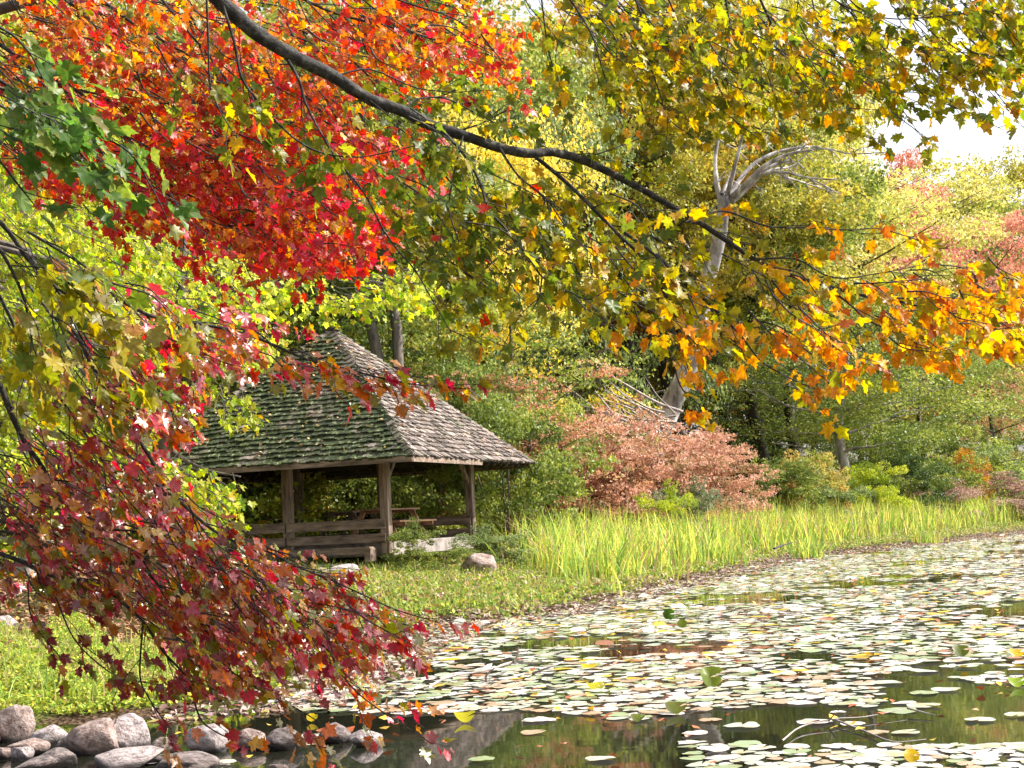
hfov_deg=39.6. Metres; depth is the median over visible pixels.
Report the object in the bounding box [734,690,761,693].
lily pad
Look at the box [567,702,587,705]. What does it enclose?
lily pad
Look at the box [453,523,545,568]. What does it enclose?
shrub
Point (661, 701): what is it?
lily pad
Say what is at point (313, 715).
lily pad
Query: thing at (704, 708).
lily pad
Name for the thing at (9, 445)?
maple tree
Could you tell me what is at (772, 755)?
lily pad
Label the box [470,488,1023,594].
reeds
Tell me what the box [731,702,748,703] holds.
lily pad
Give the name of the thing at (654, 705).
lily pad
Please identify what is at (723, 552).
reed clump
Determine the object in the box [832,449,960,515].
shrub
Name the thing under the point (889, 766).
lily pad
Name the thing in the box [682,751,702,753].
lily pad
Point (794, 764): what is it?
lily pad
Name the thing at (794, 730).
fallen branch
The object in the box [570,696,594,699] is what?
lily pad
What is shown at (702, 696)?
lily pad
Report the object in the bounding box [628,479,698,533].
shrub
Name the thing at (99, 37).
woodland tree
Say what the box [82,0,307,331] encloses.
woodland tree
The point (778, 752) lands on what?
lily pad
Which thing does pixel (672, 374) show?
maple tree
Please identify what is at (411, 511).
picnic table
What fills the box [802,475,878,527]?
shrub
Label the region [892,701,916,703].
lily pad
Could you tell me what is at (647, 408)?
dead brush
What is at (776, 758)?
lily pad
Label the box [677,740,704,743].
lily pad
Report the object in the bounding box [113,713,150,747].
rock
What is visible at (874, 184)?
forest tree
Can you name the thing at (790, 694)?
lily pad
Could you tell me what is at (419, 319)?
oak tree
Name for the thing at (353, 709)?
lily pad
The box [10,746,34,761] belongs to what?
rock
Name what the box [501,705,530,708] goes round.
lily pad
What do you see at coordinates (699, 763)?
lily pad
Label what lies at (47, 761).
rock
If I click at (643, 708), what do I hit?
lily pad
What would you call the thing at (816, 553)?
reed clump
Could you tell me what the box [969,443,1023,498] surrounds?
shrub
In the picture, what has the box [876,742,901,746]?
lily pad
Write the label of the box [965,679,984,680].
lily pad
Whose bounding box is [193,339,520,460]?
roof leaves
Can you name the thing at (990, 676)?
lily pad
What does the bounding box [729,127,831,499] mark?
forest tree
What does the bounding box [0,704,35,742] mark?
rock
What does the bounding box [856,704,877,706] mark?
lily pad
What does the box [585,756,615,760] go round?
lily pad
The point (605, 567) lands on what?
reed clump
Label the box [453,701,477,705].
lily pad
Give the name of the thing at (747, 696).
lily pad
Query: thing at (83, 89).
woodland tree
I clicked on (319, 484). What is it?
shrub
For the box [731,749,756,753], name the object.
lily pad
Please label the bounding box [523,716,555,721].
lily pad
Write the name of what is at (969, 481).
shrub
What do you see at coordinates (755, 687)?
lily pad
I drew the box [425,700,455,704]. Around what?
lily pad
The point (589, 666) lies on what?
lily pad
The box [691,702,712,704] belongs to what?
lily pad
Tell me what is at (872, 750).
lily pad
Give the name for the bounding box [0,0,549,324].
red maple
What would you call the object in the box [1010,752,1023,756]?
lily pad
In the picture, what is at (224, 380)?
maple tree
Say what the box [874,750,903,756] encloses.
lily pad
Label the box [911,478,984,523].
shrub
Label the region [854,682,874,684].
lily pad
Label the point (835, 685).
lily pad
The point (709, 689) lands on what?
lily pad
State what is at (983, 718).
lily pad
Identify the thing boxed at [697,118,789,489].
forest tree
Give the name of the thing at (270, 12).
woodland tree
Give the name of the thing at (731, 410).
oak tree
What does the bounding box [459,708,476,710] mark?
lily pad
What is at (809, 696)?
lily pad
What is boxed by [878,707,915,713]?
lily pad
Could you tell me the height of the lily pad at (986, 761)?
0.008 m
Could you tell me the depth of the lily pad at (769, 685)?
12.04 m
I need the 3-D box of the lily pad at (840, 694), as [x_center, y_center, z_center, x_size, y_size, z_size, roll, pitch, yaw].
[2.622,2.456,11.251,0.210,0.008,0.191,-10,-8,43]
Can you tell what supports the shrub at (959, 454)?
on the ground at (40, 717)
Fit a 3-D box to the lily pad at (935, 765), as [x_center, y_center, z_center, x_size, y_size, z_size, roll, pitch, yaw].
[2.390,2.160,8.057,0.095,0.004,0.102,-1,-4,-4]
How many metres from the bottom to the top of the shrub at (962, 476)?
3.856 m
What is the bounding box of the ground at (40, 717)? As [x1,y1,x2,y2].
[0,415,1023,724]
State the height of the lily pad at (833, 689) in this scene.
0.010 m
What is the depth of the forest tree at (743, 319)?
83.77 m
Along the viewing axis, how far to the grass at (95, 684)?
24.67 m
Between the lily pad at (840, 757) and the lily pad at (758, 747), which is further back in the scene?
the lily pad at (758, 747)
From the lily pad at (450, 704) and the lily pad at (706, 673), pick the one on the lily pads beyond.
the lily pad at (706, 673)
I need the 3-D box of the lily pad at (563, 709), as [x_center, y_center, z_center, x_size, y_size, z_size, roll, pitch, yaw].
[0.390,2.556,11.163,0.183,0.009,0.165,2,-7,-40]
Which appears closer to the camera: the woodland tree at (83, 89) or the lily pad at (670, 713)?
the lily pad at (670, 713)
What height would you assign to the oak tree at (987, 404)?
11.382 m
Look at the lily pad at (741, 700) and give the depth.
11.18 m
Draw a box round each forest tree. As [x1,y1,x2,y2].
[132,0,597,518]
[482,22,746,412]
[497,63,809,484]
[542,82,735,487]
[581,73,796,483]
[588,146,746,396]
[592,50,899,497]
[648,80,920,499]
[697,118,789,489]
[706,108,830,505]
[711,117,881,498]
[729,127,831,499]
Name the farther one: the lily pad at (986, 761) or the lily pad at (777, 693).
the lily pad at (777, 693)
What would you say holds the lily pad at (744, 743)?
on the pond water
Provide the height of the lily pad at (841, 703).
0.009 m
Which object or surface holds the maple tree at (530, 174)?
on the ground at (40, 717)
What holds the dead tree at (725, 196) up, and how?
on the ground at (40, 717)
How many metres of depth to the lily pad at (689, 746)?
9.10 m
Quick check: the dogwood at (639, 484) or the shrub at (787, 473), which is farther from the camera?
the shrub at (787, 473)
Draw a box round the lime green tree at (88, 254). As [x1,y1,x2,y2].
[0,174,453,589]
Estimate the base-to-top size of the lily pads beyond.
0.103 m
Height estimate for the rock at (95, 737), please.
0.321 m
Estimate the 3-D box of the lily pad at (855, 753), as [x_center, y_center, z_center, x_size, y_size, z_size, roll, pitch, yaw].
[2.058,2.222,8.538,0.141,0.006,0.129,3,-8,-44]
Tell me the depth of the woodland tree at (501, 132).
66.38 m
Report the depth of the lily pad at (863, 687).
11.57 m
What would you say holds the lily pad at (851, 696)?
on the pond water
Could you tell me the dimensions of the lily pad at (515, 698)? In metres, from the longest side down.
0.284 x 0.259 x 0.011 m
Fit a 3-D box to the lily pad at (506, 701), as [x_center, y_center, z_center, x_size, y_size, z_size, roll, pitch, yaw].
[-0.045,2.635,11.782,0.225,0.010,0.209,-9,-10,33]
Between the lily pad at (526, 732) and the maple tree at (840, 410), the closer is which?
the lily pad at (526, 732)
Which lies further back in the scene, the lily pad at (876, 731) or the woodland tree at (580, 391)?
the woodland tree at (580, 391)
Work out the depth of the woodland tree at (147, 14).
69.64 m
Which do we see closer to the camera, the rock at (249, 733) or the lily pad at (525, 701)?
the rock at (249, 733)
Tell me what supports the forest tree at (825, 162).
on the ground at (40, 717)
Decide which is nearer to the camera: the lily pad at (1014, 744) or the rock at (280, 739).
the lily pad at (1014, 744)
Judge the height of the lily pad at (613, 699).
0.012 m
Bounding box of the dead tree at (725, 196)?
[631,130,884,476]
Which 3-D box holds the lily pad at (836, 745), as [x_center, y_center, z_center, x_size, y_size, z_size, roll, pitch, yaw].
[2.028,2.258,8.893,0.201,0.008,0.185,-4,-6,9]
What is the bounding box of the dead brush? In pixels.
[565,366,682,464]
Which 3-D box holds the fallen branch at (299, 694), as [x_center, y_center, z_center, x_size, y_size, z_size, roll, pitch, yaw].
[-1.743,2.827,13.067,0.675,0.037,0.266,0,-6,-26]
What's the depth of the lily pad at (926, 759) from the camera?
8.25 m
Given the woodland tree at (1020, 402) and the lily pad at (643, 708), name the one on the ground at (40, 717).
the woodland tree at (1020, 402)
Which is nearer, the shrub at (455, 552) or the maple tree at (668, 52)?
the maple tree at (668, 52)
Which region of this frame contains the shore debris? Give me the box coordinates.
[146,527,1023,722]
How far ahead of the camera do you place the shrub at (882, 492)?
61.38 m
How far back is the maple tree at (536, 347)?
46.26 m
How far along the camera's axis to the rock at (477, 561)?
31.09 m
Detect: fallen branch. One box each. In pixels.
[292,688,358,695]
[427,648,562,687]
[773,542,792,549]
[781,707,934,742]
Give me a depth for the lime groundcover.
13.96 m
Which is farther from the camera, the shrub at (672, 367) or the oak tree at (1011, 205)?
the oak tree at (1011, 205)
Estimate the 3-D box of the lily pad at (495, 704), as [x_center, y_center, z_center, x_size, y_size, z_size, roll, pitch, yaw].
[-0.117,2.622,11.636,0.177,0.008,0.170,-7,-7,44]
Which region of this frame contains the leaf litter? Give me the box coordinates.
[0,507,543,655]
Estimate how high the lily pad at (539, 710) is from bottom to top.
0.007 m
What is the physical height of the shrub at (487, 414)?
5.594 m
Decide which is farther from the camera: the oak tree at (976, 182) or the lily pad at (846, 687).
the oak tree at (976, 182)
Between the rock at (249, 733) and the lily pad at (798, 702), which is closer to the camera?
the rock at (249, 733)
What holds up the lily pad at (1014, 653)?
on the lily pads beyond
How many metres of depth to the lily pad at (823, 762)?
8.32 m
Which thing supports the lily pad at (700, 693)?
on the pond water
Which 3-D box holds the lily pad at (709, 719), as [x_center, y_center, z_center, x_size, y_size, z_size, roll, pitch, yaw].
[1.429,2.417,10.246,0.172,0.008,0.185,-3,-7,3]
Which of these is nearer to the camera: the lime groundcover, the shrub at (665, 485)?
the lime groundcover
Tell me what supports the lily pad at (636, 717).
on the pond water
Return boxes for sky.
[7,0,1023,479]
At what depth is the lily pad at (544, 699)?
11.84 m
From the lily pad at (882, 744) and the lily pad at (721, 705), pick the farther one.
the lily pad at (721, 705)
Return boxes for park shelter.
[121,327,534,568]
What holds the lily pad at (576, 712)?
on the pond water
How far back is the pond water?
11.23 m
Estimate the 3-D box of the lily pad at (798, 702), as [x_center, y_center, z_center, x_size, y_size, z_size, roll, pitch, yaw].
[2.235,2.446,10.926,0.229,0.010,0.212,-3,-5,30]
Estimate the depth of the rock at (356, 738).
9.81 m
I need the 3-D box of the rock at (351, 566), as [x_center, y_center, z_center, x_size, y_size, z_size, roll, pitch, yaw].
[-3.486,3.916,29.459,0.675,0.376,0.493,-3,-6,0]
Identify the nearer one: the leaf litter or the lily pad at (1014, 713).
the lily pad at (1014, 713)
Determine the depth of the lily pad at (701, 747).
9.07 m
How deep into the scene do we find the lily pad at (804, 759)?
8.43 m
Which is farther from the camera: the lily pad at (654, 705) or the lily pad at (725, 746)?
the lily pad at (654, 705)
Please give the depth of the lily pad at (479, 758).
9.00 m
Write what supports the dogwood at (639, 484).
on the ground at (40, 717)
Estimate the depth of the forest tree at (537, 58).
42.98 m
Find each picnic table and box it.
[319,511,380,535]
[351,508,436,538]
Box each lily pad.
[220,759,235,762]
[307,713,317,720]
[329,709,349,711]
[347,708,369,710]
[358,710,383,713]
[383,709,405,712]
[391,711,411,714]
[424,706,447,708]
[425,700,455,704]
[439,703,456,705]
[444,710,460,711]
[450,704,478,707]
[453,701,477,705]
[454,711,474,721]
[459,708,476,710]
[468,756,494,760]
[470,706,489,708]
[480,708,499,711]
[487,703,505,705]
[496,701,516,702]
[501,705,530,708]
[505,696,535,699]
[514,700,534,703]
[520,730,545,734]
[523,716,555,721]
[530,709,550,711]
[532,698,559,701]
[542,704,560,707]
[552,708,572,710]
[561,710,587,714]
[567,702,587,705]
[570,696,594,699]
[581,664,596,669]
[581,711,602,714]
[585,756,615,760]
[586,681,604,688]
[593,706,618,710]
[601,712,628,715]
[604,703,626,706]
[606,697,635,701]
[606,716,628,719]
[618,706,637,708]
[629,694,655,698]
[629,701,648,703]
[631,707,658,710]
[631,713,644,721]
[634,699,652,701]
[638,710,662,712]
[644,703,665,707]
[649,700,674,702]
[657,711,684,714]
[662,609,673,619]
[665,696,691,699]
[665,701,686,713]
[666,692,684,694]
[674,688,697,691]
[676,699,697,702]
[677,619,686,627]
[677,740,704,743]
[678,745,697,747]
[679,755,705,759]
[682,730,707,734]
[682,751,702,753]
[686,761,715,766]
[687,691,714,694]
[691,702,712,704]
[691,707,712,710]
[694,698,714,700]
[695,695,713,697]
[697,746,715,749]
[698,687,727,691]
[699,718,721,720]
[700,666,722,688]
[702,754,740,759]
[704,764,741,767]
[705,747,728,751]
[709,691,731,694]
[712,704,730,706]
[713,696,729,698]
[716,745,735,747]
[724,721,759,726]
[728,740,761,747]
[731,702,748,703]
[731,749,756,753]
[732,700,750,701]
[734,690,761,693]
[734,755,764,760]
[740,694,762,698]
[745,698,770,700]
[745,761,763,764]
[746,686,760,688]
[748,744,775,749]
[749,765,787,767]
[753,751,770,753]
[757,762,777,764]
[759,699,789,703]
[760,684,781,686]
[763,689,781,691]
[763,754,779,756]
[765,695,787,697]
[766,757,782,759]
[767,692,784,694]
[772,751,786,753]
[780,762,809,766]
[782,749,810,754]
[783,693,806,696]
[783,757,820,761]
[784,743,809,748]
[786,683,811,686]
[787,700,815,704]
[793,694,824,698]
[797,719,832,723]
[805,689,825,692]
[807,684,826,686]
[814,753,832,755]
[814,760,834,763]
[814,764,849,767]
[817,693,832,695]
[820,699,841,702]
[822,743,852,747]
[824,688,847,691]
[825,696,848,699]
[825,754,854,759]
[826,684,844,686]
[828,686,856,688]
[829,702,851,704]
[831,693,854,696]
[831,750,849,753]
[840,721,865,724]
[841,695,862,698]
[841,745,866,749]
[843,760,863,763]
[846,752,865,755]
[852,690,878,692]
[852,753,893,761]
[853,765,874,767]
[854,680,874,682]
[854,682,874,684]
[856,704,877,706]
[856,748,886,753]
[858,686,883,688]
[858,697,886,701]
[865,730,887,733]
[870,680,901,683]
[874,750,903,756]
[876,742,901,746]
[877,761,897,764]
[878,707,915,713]
[879,765,916,767]
[891,729,919,732]
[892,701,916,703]
[892,745,914,748]
[900,762,926,766]
[903,749,919,761]
[906,703,939,706]
[909,690,938,693]
[912,743,954,749]
[917,757,936,760]
[918,750,945,754]
[925,763,942,766]
[930,755,949,757]
[931,687,959,690]
[938,748,966,752]
[946,759,964,761]
[950,743,968,745]
[950,754,970,758]
[952,645,968,656]
[956,761,975,764]
[958,745,983,748]
[960,676,985,678]
[963,748,1004,755]
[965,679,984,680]
[965,717,995,720]
[966,765,983,767]
[970,753,999,759]
[971,759,1001,763]
[973,743,1005,747]
[975,680,994,683]
[980,674,1005,677]
[992,747,1018,751]
[998,762,1023,766]
[1001,742,1023,747]
[1004,712,1023,715]
[1008,677,1023,686]
[1008,757,1023,760]
[1009,648,1023,656]
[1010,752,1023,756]
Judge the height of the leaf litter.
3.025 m
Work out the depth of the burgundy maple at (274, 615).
6.43 m
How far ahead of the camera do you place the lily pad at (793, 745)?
8.94 m
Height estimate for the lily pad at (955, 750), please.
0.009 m
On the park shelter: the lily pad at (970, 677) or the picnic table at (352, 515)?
the picnic table at (352, 515)
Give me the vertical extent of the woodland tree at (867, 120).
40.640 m
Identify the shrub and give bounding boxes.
[117,388,347,555]
[218,475,416,535]
[230,397,469,537]
[304,387,536,537]
[341,354,605,543]
[380,516,446,570]
[392,386,621,553]
[410,540,478,573]
[418,358,651,528]
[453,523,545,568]
[559,333,754,475]
[579,476,705,521]
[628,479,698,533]
[650,474,722,536]
[680,378,804,500]
[744,455,840,521]
[776,448,854,518]
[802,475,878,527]
[827,460,915,519]
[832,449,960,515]
[851,421,992,508]
[902,457,989,501]
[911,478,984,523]
[932,446,995,502]
[939,470,1023,518]
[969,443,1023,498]
[986,463,1023,497]
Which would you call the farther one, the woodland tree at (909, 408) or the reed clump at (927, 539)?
the woodland tree at (909, 408)
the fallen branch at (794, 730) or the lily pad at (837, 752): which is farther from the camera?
the fallen branch at (794, 730)
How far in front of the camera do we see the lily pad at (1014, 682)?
11.28 m
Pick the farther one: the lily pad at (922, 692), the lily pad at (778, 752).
the lily pad at (922, 692)
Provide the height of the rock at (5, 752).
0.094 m
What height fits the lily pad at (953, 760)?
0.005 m
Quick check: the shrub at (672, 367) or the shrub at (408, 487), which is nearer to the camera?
the shrub at (408, 487)
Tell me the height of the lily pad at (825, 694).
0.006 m
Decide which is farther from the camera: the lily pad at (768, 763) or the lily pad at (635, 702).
the lily pad at (635, 702)
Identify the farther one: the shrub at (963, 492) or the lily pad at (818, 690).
the shrub at (963, 492)
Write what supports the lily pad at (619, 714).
on the pond water
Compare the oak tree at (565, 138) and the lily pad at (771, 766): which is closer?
the lily pad at (771, 766)
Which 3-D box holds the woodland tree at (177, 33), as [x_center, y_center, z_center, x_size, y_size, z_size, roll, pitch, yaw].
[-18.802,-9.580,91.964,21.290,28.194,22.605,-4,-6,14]
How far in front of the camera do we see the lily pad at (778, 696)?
11.31 m
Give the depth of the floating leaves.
15.66 m
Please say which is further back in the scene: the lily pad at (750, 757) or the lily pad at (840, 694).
the lily pad at (840, 694)
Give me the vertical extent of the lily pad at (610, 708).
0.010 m
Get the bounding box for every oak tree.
[0,38,362,538]
[93,139,571,538]
[244,188,502,520]
[387,60,733,510]
[668,0,896,496]
[681,363,835,485]
[720,355,912,499]
[740,133,1023,475]
[773,335,1023,513]
[869,168,1021,457]
[901,140,1023,468]
[949,198,1023,403]
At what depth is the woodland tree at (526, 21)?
107.60 m
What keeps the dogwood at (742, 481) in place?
on the ground at (40, 717)
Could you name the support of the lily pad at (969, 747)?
on the pond water
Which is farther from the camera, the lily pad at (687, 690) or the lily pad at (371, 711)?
the lily pad at (687, 690)
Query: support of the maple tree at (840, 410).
on the ground at (40, 717)
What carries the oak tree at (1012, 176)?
on the ground at (40, 717)
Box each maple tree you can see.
[0,14,333,574]
[0,37,387,538]
[162,0,1023,440]
[315,79,661,483]
[317,277,665,514]
[575,137,769,467]
[585,0,816,494]
[663,283,1023,489]
[829,146,960,491]
[886,209,1023,449]
[891,302,1023,480]
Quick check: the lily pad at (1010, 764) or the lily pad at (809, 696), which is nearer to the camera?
the lily pad at (1010, 764)
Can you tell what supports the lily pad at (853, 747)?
on the pond water
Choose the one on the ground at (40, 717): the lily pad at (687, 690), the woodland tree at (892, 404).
the woodland tree at (892, 404)
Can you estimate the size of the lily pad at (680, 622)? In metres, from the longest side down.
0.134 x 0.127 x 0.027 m
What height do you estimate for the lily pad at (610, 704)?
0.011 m
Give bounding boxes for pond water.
[0,534,1023,767]
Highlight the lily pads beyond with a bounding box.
[256,532,1023,767]
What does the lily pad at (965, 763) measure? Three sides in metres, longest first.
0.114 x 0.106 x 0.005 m
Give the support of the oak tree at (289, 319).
on the ground at (40, 717)
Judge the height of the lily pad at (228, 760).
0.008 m
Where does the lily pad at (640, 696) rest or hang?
on the pond water
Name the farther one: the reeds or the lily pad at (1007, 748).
the reeds
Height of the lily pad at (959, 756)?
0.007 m
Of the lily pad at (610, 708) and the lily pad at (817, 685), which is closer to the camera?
the lily pad at (610, 708)
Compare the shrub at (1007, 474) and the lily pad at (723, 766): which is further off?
the shrub at (1007, 474)
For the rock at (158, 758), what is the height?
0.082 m
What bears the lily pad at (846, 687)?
on the pond water
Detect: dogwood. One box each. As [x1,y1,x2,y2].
[474,407,719,530]
[501,440,653,527]
[517,422,775,535]
[604,436,786,528]
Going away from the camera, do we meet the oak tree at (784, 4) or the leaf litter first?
the leaf litter
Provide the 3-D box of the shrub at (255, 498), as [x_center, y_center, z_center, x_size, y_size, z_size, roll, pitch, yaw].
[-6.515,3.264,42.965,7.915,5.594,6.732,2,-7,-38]
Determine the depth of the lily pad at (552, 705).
11.40 m
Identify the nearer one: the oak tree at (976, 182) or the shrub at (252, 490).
the shrub at (252, 490)
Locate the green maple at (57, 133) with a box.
[0,26,203,442]
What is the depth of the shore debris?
21.99 m
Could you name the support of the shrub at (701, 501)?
on the ground at (40, 717)
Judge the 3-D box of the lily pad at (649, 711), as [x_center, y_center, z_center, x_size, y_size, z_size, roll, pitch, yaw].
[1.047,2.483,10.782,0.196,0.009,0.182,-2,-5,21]
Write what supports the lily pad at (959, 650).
on the pond water
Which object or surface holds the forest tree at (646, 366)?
on the ground at (40, 717)
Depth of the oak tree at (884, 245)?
92.14 m
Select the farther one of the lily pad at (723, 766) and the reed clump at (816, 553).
the reed clump at (816, 553)
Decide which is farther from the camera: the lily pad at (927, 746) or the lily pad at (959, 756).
the lily pad at (927, 746)
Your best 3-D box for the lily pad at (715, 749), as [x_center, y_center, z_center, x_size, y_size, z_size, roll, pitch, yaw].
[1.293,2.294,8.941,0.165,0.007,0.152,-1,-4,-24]
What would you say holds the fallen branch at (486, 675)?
on the lily pads beyond
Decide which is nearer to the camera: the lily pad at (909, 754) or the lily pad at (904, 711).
the lily pad at (909, 754)
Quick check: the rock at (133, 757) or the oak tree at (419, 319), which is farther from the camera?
the oak tree at (419, 319)
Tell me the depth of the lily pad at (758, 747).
8.94 m
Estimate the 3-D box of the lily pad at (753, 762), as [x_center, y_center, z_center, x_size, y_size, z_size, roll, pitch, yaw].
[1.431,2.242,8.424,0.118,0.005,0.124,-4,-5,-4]
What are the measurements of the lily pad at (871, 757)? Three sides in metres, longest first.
0.249 x 0.234 x 0.011 m
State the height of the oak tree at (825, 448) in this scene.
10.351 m
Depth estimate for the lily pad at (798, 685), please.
11.98 m
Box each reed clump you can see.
[559,534,634,581]
[585,531,656,573]
[693,530,759,566]
[771,530,844,558]
[910,524,950,542]
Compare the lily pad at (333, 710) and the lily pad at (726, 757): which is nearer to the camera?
the lily pad at (726, 757)
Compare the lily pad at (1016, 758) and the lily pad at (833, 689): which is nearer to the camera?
the lily pad at (1016, 758)
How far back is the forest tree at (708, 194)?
67.25 m
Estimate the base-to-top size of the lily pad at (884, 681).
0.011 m
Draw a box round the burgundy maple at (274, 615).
[0,239,494,767]
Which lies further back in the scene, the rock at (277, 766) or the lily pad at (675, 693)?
the lily pad at (675, 693)
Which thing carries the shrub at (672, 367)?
on the ground at (40, 717)
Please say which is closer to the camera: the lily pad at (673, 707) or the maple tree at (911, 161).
the lily pad at (673, 707)
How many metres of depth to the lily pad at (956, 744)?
8.69 m
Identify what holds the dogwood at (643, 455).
on the ground at (40, 717)
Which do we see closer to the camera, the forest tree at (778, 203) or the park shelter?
the park shelter
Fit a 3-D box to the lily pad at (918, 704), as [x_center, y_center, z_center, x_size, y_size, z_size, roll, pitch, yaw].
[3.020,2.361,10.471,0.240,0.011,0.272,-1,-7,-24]
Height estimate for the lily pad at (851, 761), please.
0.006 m
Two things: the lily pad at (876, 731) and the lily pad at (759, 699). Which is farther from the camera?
the lily pad at (759, 699)
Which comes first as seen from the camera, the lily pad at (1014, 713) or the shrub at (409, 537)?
the lily pad at (1014, 713)
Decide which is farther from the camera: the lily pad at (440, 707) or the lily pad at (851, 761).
the lily pad at (440, 707)
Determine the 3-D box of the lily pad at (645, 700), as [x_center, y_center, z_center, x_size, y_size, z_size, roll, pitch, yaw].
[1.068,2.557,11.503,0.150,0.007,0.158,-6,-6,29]
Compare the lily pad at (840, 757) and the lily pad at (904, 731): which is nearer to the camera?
the lily pad at (840, 757)
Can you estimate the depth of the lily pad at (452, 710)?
11.35 m
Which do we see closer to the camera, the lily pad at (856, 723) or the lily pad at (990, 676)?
the lily pad at (856, 723)
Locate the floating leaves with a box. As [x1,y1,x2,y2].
[175,534,1023,762]
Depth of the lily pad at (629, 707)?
11.08 m
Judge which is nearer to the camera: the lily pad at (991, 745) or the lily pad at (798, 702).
the lily pad at (991, 745)
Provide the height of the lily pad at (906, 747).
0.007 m
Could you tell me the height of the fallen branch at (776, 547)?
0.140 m
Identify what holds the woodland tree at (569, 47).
on the ground at (40, 717)
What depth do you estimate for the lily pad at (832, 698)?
11.05 m
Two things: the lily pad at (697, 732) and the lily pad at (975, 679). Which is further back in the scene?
the lily pad at (975, 679)
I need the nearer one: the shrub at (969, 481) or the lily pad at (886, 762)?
the lily pad at (886, 762)
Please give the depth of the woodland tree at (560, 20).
67.24 m
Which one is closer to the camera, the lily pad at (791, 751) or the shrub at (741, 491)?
the lily pad at (791, 751)
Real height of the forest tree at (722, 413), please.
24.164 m
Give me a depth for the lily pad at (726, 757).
8.67 m
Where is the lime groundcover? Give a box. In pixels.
[0,610,294,715]
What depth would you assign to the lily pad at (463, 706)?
11.70 m
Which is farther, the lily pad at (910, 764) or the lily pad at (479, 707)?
the lily pad at (479, 707)
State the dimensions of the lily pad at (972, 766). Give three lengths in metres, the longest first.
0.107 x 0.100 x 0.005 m
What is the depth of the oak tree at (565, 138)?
61.89 m
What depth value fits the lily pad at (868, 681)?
12.03 m
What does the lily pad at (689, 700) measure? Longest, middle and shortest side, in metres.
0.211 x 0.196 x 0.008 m
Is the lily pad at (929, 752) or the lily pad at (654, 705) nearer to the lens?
the lily pad at (929, 752)
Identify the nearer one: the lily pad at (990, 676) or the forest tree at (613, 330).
the lily pad at (990, 676)
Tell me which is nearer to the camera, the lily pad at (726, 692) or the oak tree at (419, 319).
the lily pad at (726, 692)
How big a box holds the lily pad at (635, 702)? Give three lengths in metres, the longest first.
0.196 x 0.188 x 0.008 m
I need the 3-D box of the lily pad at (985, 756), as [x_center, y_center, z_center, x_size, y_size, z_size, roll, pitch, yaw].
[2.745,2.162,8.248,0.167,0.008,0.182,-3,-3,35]
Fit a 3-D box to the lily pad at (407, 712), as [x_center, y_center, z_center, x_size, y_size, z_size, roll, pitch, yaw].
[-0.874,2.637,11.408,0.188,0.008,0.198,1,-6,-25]
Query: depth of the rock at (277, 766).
8.88 m
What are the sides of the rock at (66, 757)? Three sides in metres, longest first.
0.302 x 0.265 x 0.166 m
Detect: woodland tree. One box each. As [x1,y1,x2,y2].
[0,0,210,421]
[1,2,268,88]
[4,26,220,362]
[64,0,331,387]
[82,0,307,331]
[88,0,252,74]
[195,1,487,362]
[305,0,634,407]
[310,1,643,361]
[502,14,710,439]
[539,3,636,395]
[543,65,675,414]
[557,254,775,413]
[624,0,921,448]
[833,252,911,482]
[849,243,999,490]
[969,249,1021,461]
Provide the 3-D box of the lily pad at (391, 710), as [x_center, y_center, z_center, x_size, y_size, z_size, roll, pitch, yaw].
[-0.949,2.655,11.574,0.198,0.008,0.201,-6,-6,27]
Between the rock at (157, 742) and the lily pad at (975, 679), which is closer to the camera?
the rock at (157, 742)
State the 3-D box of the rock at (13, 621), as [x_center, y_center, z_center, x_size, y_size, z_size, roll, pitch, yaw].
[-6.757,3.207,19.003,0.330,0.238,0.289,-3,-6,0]
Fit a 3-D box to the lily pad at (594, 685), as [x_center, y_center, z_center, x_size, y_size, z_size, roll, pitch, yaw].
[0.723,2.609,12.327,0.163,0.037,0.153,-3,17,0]
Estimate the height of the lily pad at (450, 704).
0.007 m
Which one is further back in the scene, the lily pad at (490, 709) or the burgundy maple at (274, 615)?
the lily pad at (490, 709)
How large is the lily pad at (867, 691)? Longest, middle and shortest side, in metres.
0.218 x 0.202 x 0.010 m
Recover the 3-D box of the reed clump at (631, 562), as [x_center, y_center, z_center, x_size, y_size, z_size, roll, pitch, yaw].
[2.445,3.816,32.054,1.656,1.135,2.037,-3,-6,0]
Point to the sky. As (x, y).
(971, 139)
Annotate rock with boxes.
[0,615,18,626]
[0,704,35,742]
[0,747,10,759]
[7,737,50,754]
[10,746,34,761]
[15,755,57,767]
[30,724,67,745]
[40,747,77,767]
[56,739,72,751]
[64,717,119,755]
[94,746,163,767]
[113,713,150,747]
[147,754,162,764]
[150,737,177,755]
[155,751,219,767]
[184,723,229,752]
[231,728,265,749]
[266,727,303,750]
[267,764,287,767]
[319,722,350,743]
[328,564,358,574]
[348,729,382,746]
[460,553,496,573]
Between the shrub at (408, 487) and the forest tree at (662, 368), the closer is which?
the shrub at (408, 487)
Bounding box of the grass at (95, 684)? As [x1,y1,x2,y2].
[0,516,1023,706]
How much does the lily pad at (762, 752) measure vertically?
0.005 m
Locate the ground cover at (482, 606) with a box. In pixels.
[271,517,1023,629]
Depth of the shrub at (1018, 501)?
73.58 m
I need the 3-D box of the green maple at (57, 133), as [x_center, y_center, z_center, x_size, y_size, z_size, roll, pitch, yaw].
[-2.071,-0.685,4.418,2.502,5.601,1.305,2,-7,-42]
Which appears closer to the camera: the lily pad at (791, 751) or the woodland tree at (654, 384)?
the lily pad at (791, 751)
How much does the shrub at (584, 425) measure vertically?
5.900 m
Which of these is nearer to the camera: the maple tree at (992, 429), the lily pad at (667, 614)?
the lily pad at (667, 614)
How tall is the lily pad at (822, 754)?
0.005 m
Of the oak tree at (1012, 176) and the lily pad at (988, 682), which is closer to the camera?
the lily pad at (988, 682)

